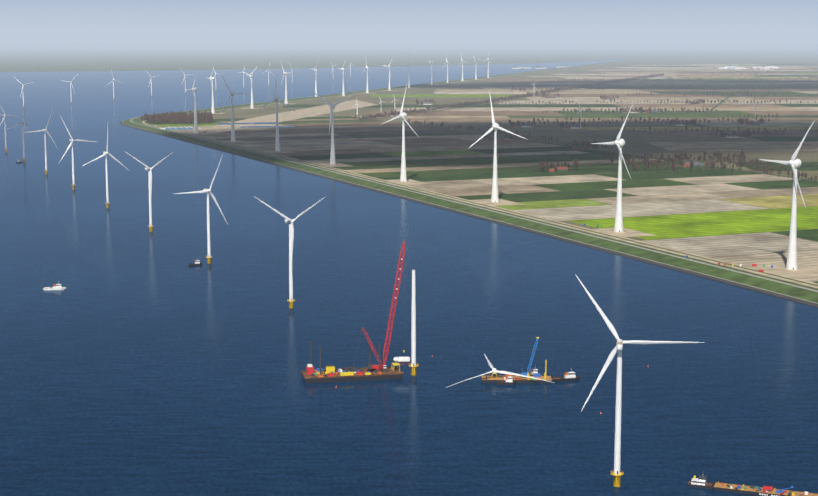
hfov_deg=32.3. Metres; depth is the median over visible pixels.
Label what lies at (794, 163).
turbine
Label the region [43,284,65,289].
workboat
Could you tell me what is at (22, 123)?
turbine water
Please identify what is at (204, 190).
turbine water
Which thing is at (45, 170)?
turbine water
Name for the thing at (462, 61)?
turbine
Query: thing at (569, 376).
tugboat
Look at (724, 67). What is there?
town horizon
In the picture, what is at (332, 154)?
turbine
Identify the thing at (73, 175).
turbine water
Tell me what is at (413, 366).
turbine tower
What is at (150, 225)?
turbine water
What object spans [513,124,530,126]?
farmstead
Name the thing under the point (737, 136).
farmstead
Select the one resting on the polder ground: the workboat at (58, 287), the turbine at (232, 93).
the turbine at (232, 93)
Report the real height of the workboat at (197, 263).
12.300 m
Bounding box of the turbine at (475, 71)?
[473,55,479,79]
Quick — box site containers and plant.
[583,224,772,271]
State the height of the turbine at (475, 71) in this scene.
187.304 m
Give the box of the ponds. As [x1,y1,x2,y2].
[216,122,294,127]
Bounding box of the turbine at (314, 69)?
[310,62,317,96]
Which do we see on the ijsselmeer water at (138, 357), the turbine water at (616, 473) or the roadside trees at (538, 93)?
the turbine water at (616, 473)
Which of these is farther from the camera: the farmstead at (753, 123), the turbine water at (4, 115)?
the farmstead at (753, 123)
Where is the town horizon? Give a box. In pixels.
[512,65,778,68]
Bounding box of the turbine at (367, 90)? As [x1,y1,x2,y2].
[362,66,369,92]
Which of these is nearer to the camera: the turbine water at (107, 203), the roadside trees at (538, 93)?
the turbine water at (107, 203)
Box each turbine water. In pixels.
[0,105,20,151]
[5,108,39,162]
[13,76,32,107]
[24,109,57,173]
[58,116,94,188]
[62,74,77,103]
[83,131,129,207]
[105,68,122,99]
[126,152,172,231]
[146,71,160,95]
[175,155,227,263]
[254,196,325,308]
[575,274,704,486]
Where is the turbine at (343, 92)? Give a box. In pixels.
[337,60,345,95]
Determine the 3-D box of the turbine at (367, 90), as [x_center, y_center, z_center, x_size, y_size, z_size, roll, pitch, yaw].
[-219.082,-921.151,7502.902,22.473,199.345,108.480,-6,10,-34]
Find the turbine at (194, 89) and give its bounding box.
[188,73,197,133]
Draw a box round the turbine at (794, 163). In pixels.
[759,121,813,270]
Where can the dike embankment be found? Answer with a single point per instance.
(797, 291)
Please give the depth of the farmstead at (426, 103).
6227.99 m
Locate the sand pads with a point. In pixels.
(779, 270)
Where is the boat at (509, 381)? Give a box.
[497,377,516,384]
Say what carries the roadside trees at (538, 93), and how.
on the polder ground
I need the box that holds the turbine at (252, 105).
[242,67,256,108]
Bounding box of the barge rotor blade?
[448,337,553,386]
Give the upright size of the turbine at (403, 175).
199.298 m
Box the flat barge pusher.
[687,475,817,495]
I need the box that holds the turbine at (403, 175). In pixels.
[382,85,418,181]
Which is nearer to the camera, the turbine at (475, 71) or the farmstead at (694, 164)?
the farmstead at (694, 164)
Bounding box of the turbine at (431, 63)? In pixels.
[429,60,432,84]
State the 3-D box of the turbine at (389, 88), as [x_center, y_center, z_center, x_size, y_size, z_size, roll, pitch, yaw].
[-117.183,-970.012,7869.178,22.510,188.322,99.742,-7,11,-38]
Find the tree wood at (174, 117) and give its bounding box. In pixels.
[140,110,212,124]
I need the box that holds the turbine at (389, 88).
[383,57,393,90]
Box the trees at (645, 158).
[384,86,817,182]
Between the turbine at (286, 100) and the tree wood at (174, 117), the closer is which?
the tree wood at (174, 117)
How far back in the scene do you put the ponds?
4847.71 m
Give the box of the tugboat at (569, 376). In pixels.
[552,369,580,381]
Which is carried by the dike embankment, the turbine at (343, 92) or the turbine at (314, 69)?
the turbine at (314, 69)
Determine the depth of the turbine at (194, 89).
4337.02 m
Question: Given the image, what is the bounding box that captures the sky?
[0,0,817,42]
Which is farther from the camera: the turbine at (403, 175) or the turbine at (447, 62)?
the turbine at (447, 62)
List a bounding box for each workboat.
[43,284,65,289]
[188,260,202,265]
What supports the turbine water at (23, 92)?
on the ijsselmeer water at (138, 357)
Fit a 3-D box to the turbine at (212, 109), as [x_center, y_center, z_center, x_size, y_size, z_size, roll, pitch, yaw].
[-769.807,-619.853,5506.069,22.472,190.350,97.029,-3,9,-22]
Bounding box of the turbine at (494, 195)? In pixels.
[468,95,527,202]
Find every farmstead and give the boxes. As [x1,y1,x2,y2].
[418,102,432,104]
[489,137,504,140]
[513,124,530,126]
[548,167,567,171]
[564,125,582,128]
[672,123,691,125]
[682,162,703,166]
[723,134,745,137]
[743,122,760,124]
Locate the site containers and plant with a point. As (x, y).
(718, 262)
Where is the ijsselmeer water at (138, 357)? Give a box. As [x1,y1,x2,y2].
[0,55,817,495]
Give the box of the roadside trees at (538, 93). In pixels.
[354,70,817,149]
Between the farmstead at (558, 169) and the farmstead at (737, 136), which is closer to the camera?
the farmstead at (558, 169)
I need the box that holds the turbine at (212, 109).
[206,68,214,112]
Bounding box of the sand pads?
[155,79,817,284]
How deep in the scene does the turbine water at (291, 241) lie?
1524.72 m
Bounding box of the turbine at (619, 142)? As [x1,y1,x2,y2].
[591,105,632,232]
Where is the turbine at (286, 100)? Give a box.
[281,63,287,103]
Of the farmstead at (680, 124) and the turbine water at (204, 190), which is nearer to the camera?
the turbine water at (204, 190)
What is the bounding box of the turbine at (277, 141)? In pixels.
[257,74,295,151]
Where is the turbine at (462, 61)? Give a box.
[459,58,465,80]
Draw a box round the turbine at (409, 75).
[403,59,409,87]
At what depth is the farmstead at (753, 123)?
4768.90 m
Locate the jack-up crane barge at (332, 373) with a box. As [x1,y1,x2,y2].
[301,241,410,382]
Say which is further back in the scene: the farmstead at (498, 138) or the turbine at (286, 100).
the turbine at (286, 100)
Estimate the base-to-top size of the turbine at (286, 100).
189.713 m
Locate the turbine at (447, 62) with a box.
[443,56,449,82]
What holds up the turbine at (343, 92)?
on the polder ground
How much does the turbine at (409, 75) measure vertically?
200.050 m
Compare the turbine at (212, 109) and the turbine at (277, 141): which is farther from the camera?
the turbine at (212, 109)
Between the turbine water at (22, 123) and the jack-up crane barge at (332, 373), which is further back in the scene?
the turbine water at (22, 123)
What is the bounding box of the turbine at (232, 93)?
[221,74,249,141]
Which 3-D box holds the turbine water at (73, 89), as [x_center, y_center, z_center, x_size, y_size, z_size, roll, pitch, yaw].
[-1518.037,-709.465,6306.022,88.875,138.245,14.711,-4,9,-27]
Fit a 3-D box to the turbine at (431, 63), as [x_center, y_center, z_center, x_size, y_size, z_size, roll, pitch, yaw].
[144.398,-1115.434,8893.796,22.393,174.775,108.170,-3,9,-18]
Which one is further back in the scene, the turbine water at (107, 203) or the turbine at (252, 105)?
the turbine at (252, 105)
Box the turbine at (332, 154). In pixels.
[312,91,355,164]
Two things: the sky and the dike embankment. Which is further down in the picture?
the dike embankment
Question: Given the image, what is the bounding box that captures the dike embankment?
[120,59,817,307]
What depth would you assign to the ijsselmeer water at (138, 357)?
1384.47 m
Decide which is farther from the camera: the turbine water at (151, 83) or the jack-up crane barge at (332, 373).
the turbine water at (151, 83)
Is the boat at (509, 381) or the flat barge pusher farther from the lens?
the boat at (509, 381)
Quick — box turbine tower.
[409,269,418,375]
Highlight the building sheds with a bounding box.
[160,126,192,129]
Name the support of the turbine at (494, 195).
on the polder ground
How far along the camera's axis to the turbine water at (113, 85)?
6741.56 m
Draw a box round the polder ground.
[0,43,817,282]

